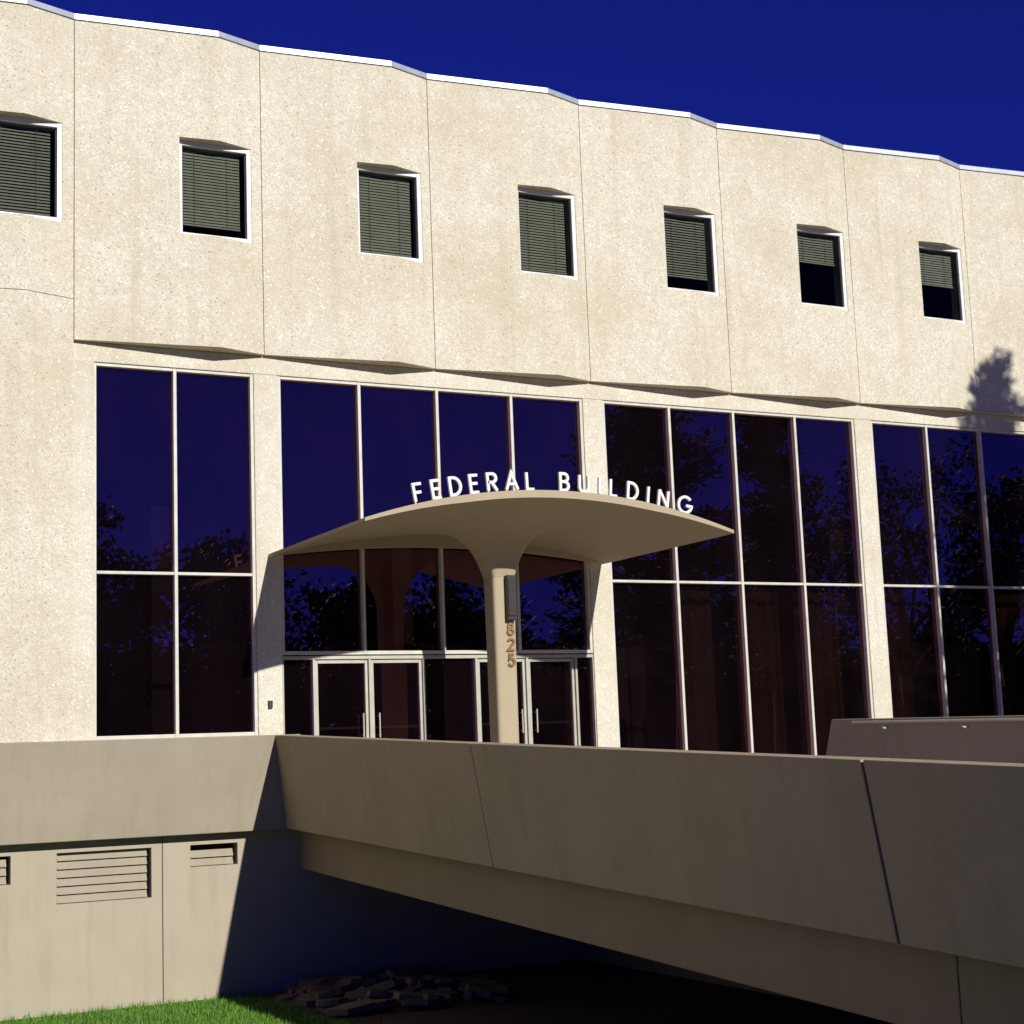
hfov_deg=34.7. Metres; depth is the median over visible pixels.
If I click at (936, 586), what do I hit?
window mullions
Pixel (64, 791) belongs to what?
base band
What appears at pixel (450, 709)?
door glass
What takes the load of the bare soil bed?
on the ground at (340, 1021)
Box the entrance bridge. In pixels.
[275,715,1023,1023]
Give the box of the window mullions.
[94,362,1023,754]
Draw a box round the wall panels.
[0,1,1023,742]
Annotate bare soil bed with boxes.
[240,959,892,1023]
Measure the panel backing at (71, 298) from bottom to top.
11.290 m
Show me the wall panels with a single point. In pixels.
(114, 255)
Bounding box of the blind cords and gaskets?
[36,127,960,320]
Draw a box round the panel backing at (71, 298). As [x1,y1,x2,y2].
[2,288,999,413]
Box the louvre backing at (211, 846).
[0,836,232,998]
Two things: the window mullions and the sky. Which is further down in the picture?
the window mullions
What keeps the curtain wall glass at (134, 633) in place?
attached to the window piers and head beam
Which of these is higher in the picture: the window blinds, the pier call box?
the window blinds
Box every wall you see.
[0,829,583,1020]
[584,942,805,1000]
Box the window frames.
[0,115,965,323]
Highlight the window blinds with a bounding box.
[0,124,952,288]
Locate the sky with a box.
[35,0,1023,171]
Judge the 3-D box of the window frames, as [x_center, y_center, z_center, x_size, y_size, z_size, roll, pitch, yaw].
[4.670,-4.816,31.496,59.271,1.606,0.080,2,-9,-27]
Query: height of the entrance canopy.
4.869 m
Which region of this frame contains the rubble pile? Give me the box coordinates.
[275,962,524,1015]
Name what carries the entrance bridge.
on the ground at (340, 1021)
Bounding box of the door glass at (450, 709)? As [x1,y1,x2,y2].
[284,658,593,745]
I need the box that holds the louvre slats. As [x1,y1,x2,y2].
[0,848,232,903]
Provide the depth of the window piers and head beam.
27.30 m
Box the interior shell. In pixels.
[0,124,952,742]
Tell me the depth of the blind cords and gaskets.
29.56 m
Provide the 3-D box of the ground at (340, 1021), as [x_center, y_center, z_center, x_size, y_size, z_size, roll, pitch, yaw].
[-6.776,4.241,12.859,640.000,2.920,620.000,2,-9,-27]
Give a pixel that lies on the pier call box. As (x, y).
(270, 704)
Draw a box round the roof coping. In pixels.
[0,0,1023,175]
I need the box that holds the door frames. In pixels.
[282,654,596,746]
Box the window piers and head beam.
[73,341,1023,746]
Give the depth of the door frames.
27.33 m
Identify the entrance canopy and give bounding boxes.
[268,469,733,743]
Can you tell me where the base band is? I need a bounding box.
[0,734,299,844]
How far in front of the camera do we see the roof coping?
29.10 m
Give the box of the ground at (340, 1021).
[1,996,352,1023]
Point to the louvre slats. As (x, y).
(117, 888)
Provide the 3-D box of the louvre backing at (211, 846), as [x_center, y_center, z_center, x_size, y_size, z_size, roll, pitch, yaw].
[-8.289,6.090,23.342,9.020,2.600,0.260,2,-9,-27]
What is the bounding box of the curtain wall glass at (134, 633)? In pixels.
[96,367,1023,755]
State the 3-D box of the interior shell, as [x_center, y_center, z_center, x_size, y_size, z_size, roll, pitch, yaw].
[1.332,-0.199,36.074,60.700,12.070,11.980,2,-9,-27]
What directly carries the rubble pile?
on the bare soil bed
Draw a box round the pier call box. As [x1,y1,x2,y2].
[268,701,272,707]
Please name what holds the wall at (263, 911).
on the ground at (340, 1021)

